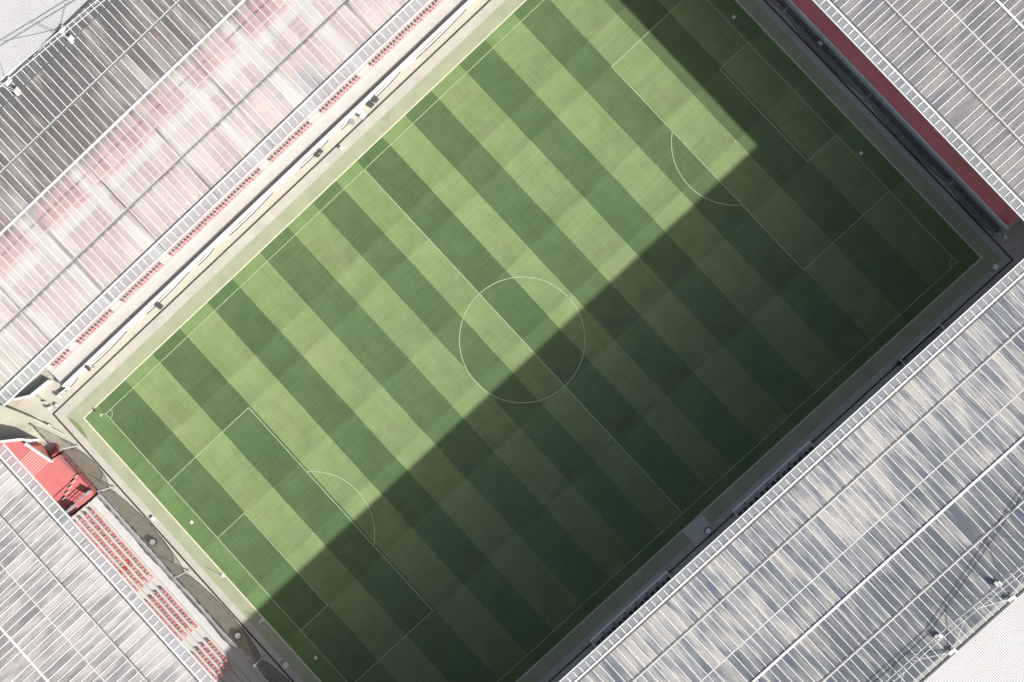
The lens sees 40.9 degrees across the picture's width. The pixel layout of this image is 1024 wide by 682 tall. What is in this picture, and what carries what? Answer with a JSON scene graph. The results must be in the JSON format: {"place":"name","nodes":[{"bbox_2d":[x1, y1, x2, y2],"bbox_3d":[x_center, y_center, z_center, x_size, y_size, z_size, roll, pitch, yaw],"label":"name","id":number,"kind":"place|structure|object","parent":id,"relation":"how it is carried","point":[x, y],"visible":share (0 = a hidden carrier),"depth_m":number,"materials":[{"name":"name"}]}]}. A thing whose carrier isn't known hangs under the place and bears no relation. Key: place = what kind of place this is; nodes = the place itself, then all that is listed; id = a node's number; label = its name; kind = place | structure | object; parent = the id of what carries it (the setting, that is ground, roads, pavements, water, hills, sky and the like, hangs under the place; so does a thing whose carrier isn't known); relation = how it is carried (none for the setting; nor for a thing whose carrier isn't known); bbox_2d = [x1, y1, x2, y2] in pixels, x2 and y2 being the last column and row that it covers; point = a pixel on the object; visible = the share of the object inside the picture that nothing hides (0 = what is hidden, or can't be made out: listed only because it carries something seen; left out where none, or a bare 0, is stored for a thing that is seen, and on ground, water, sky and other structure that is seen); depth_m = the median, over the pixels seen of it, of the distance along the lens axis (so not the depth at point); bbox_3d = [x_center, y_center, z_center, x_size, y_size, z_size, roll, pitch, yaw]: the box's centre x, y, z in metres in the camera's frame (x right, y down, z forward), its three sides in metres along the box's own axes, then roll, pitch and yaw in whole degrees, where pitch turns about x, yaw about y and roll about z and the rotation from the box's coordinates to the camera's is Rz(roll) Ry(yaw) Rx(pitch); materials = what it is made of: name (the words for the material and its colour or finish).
{"place":"outdoors","nodes":[
{"label":"outdoors","id":0,"kind":"place"},
{"bbox_2d":[0,2,1023,674],"bbox_3d":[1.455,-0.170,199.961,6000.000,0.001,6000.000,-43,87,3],"label":"ground","id":1,"kind":"structure","parent":0,"point":[36,382],"depth_m":205.29,"materials":[{"name":"concrete"}]},
{"bbox_2d":[0,407,45,442],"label":"corner ramp","id":2,"kind":"structure","parent":1,"relation":"on","point":[13,425],"depth_m":204.90,"materials":[{"name":"concrete"}]},
{"bbox_2d":[0,444,272,681],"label":"grandstand","id":3,"kind":"object","parent":1,"relation":"on","point":[75,606],"visible":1,"depth_m":178.92,"materials":[{"name":"metal"}]},
{"bbox_2d":[0,0,474,405],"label":"grandstand","id":4,"kind":"object","parent":1,"relation":"on","point":[139,139],"visible":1,"depth_m":178.38,"materials":[{"name":"metal"}]},
{"bbox_2d":[50,0,432,363],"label":"second seat row","id":5,"kind":"object","parent":4,"relation":"on","point":[240,182],"visible":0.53,"depth_m":200.87,"materials":[{"name":"red plastic"}]},
{"bbox_2d":[14,0,487,681],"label":"cream walkway","id":6,"kind":"structure","parent":1,"relation":"on","point":[34,406],"depth_m":203.61,"materials":[{"name":"concrete"}]},
{"bbox_2d":[0,405,64,435],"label":"ramp wall","id":7,"kind":"structure","parent":6,"relation":"on","point":[29,417],"depth_m":204.25,"materials":[{"name":"beige concrete"}]},
{"bbox_2d":[13,380,51,400],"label":"corner wall","id":8,"kind":"structure","parent":6,"relation":"on","point":[40,388],"depth_m":204.08,"materials":[{"name":"white paint"}]},
{"bbox_2d":[0,441,98,514],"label":"red staircase","id":9,"kind":"structure","parent":6,"relation":"on","point":[65,483],"depth_m":202.99,"materials":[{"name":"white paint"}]},
{"bbox_2d":[0,437,38,442],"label":"stair parapet","id":10,"kind":"structure","parent":9,"relation":"on","point":[27,439],"depth_m":201.82,"materials":[{"name":"white paint"}]},
{"bbox_2d":[59,377,77,393],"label":"advertising board","id":11,"kind":"object","parent":6,"relation":"on","point":[71,383],"visible":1,"depth_m":204.64,"materials":[{"name":"metal"}]},
{"bbox_2d":[81,330,126,372],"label":"advertising board","id":12,"kind":"object","parent":6,"relation":"on","point":[106,350],"visible":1,"depth_m":204.25,"materials":[{"name":"metal"}]},
{"bbox_2d":[155,302,163,308],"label":"equipment case","id":13,"kind":"object","parent":6,"relation":"on","point":[158,305],"visible":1,"depth_m":203.21,"materials":[{"name":"metal"}]},
{"bbox_2d":[134,271,189,322],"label":"advertising board","id":14,"kind":"object","parent":6,"relation":"on","point":[165,294],"visible":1,"depth_m":203.63,"materials":[{"name":"metal"}]},
{"bbox_2d":[192,248,214,267],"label":"advertising board","id":15,"kind":"object","parent":6,"relation":"on","point":[204,257],"visible":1,"depth_m":203.24,"materials":[{"name":"metal"}]},
{"bbox_2d":[234,631,242,639],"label":"round drum","id":16,"kind":"object","parent":6,"relation":"on","point":[238,634],"visible":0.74,"depth_m":201.97,"materials":[{"name":"metal"}]},
{"bbox_2d":[216,192,272,244],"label":"advertising board","id":17,"kind":"object","parent":6,"relation":"on","point":[256,208],"visible":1,"depth_m":202.75,"materials":[{"name":"metal"}]},
{"bbox_2d":[291,139,328,174],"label":"advertising board","id":18,"kind":"object","parent":6,"relation":"on","point":[310,157],"visible":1,"depth_m":202.11,"materials":[{"name":"metal"}]},
{"bbox_2d":[337,118,349,130],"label":"advertising board","id":19,"kind":"object","parent":6,"relation":"on","point":[344,125],"visible":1,"depth_m":201.79,"materials":[{"name":"metal"}]},
{"bbox_2d":[348,118,354,124],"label":"equipment case","id":20,"kind":"object","parent":6,"relation":"on","point":[351,121],"visible":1,"depth_m":201.58,"materials":[{"name":"grey metal"}]},
{"bbox_2d":[367,100,374,107],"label":"equipment case","id":21,"kind":"object","parent":6,"relation":"on","point":[370,104],"visible":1,"depth_m":201.03,"materials":[{"name":"metal"}]},
{"bbox_2d":[372,96,378,102],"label":"equipment case","id":22,"kind":"object","parent":6,"relation":"on","point":[375,99],"visible":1,"depth_m":200.99,"materials":[{"name":"metal"}]},
{"bbox_2d":[362,71,399,106],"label":"advertising board","id":23,"kind":"object","parent":6,"relation":"on","point":[385,86],"visible":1,"depth_m":201.37,"materials":[{"name":"metal"}]},
{"bbox_2d":[401,9,466,69],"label":"advertising board","id":24,"kind":"object","parent":6,"relation":"on","point":[443,31],"visible":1,"depth_m":200.81,"materials":[{"name":"metal"}]},
{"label":"net post","id":25,"kind":"object","parent":6,"relation":"on","visible":0},
{"bbox_2d":[62,448,108,490],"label":"ball net","id":26,"kind":"object","parent":25,"relation":"hanging from","point":[92,474],"visible":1,"depth_m":201.32,"materials":[{"name":"fabric"}]},
{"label":"net post","id":27,"kind":"object","parent":6,"relation":"on","visible":0},
{"bbox_2d":[99,489,182,576],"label":"ball net","id":28,"kind":"object","parent":27,"relation":"hanging from","point":[159,542],"visible":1,"depth_m":200.77,"materials":[{"name":"fabric"}]},
{"bbox_2d":[176,574,259,664],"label":"ball net","id":29,"kind":"object","parent":27,"relation":"hanging from","point":[232,626],"visible":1,"depth_m":199.76,"materials":[{"name":"fabric"}]},
{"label":"net post","id":30,"kind":"object","parent":6,"relation":"on","visible":0},
{"bbox_2d":[255,660,289,681],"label":"ball net","id":31,"kind":"object","parent":30,"relation":"hanging from","point":[266,664],"visible":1,"depth_m":199.27,"materials":[{"name":"fabric"}]},
{"bbox_2d":[85,0,979,681],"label":"pitch","id":32,"kind":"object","parent":1,"relation":"on","point":[715,342],"visible":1,"depth_m":199.87,"materials":[{"name":"green plant"}]},
{"bbox_2d":[178,46,858,626],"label":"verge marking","id":33,"kind":"object","parent":32,"relation":"on","point":[588,618],"visible":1,"depth_m":201.18,"materials":[{"name":"paint"}]},
{"bbox_2d":[106,0,957,681],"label":"pitch marking","id":34,"kind":"object","parent":32,"relation":"on","point":[526,344],"visible":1,"depth_m":199.82,"materials":[{"name":"paint"}]},
{"bbox_2d":[83,0,981,681],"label":"turf edging","id":35,"kind":"object","parent":1,"relation":"on","point":[705,508],"visible":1,"depth_m":199.48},
{"bbox_2d":[52,0,1013,681],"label":"drain channel","id":36,"kind":"object","parent":1,"relation":"on","point":[336,146],"visible":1,"depth_m":201.38,"materials":[{"name":"grey concrete"}]},
{"bbox_2d":[55,0,1010,681],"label":"concrete apron","id":37,"kind":"object","parent":1,"relation":"on","point":[273,212],"visible":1,"depth_m":201.30,"materials":[{"name":"grey concrete"}]},
{"bbox_2d":[281,661,289,668],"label":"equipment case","id":38,"kind":"object","parent":37,"relation":"on","point":[285,664],"visible":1,"depth_m":201.74,"materials":[{"name":"white paint"}]},
{"bbox_2d":[683,514,714,545],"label":"tunnel apron","id":39,"kind":"object","parent":37,"relation":"on","point":[695,533],"visible":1,"depth_m":197.92,"materials":[{"name":"concrete"}]},
{"bbox_2d":[705,527,711,534],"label":"round drum","id":40,"kind":"object","parent":39,"relation":"on","point":[708,530],"visible":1,"depth_m":196.99,"materials":[{"name":"metal"}]},
{"bbox_2d":[66,0,1000,681],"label":"turf verge","id":41,"kind":"structure","parent":1,"relation":"on","point":[762,466],"depth_m":199.43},
{"bbox_2d":[69,418,86,437],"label":"worn verge patch","id":42,"kind":"object","parent":41,"relation":"on","point":[77,426],"visible":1,"depth_m":204.73,"materials":[{"name":"green plant"}]},
{"bbox_2d":[551,219,1023,681],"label":"dark walkway","id":43,"kind":"structure","parent":1,"relation":"on","point":[1014,239],"depth_m":195.90,"materials":[{"name":"grey concrete"}]},
{"bbox_2d":[590,571,672,646],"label":"team dugout","id":44,"kind":"object","parent":43,"relation":"on","point":[631,608],"visible":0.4,"depth_m":197.98,"materials":[{"name":"grey metal"}]},
{"bbox_2d":[732,441,815,517],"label":"team dugout","id":45,"kind":"object","parent":43,"relation":"on","point":[774,478],"visible":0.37,"depth_m":196.61,"materials":[{"name":"grey metal"}]},
{"bbox_2d":[898,323,944,365],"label":"barrier frame","id":46,"kind":"object","parent":43,"relation":"on","point":[921,339],"visible":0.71,"depth_m":194.92,"materials":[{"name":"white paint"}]},
{"bbox_2d":[558,258,1023,681],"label":"grandstand","id":47,"kind":"object","parent":1,"relation":"on","point":[878,536],"visible":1,"depth_m":170.92,"materials":[{"name":"metal"}]},
{"bbox_2d":[766,0,1016,257],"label":"pale kerb strip","id":48,"kind":"object","parent":1,"relation":"on","point":[1001,242],"visible":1,"depth_m":196.05,"materials":[{"name":"concrete"}]},
{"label":"net post","id":49,"kind":"object","parent":48,"relation":"on","visible":0},
{"bbox_2d":[786,10,867,96],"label":"ball net","id":50,"kind":"object","parent":49,"relation":"hanging from","point":[836,66],"visible":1,"depth_m":195.44,"materials":[{"name":"fabric"}]},
{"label":"net post","id":51,"kind":"object","parent":48,"relation":"on","visible":0},
{"bbox_2d":[869,97,950,182],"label":"ball net","id":52,"kind":"object","parent":51,"relation":"hanging from","point":[919,153],"visible":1,"depth_m":194.52,"materials":[{"name":"fabric"}]},
{"bbox_2d":[951,183,998,231],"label":"ball net","id":53,"kind":"object","parent":51,"relation":"hanging from","point":[982,220],"visible":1,"depth_m":193.81,"materials":[{"name":"fabric"}]},
{"bbox_2d":[773,0,1023,232],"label":"grandstand","id":54,"kind":"object","parent":1,"relation":"on","point":[941,82],"visible":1,"depth_m":171.07,"materials":[{"name":"metal"}]}
]}

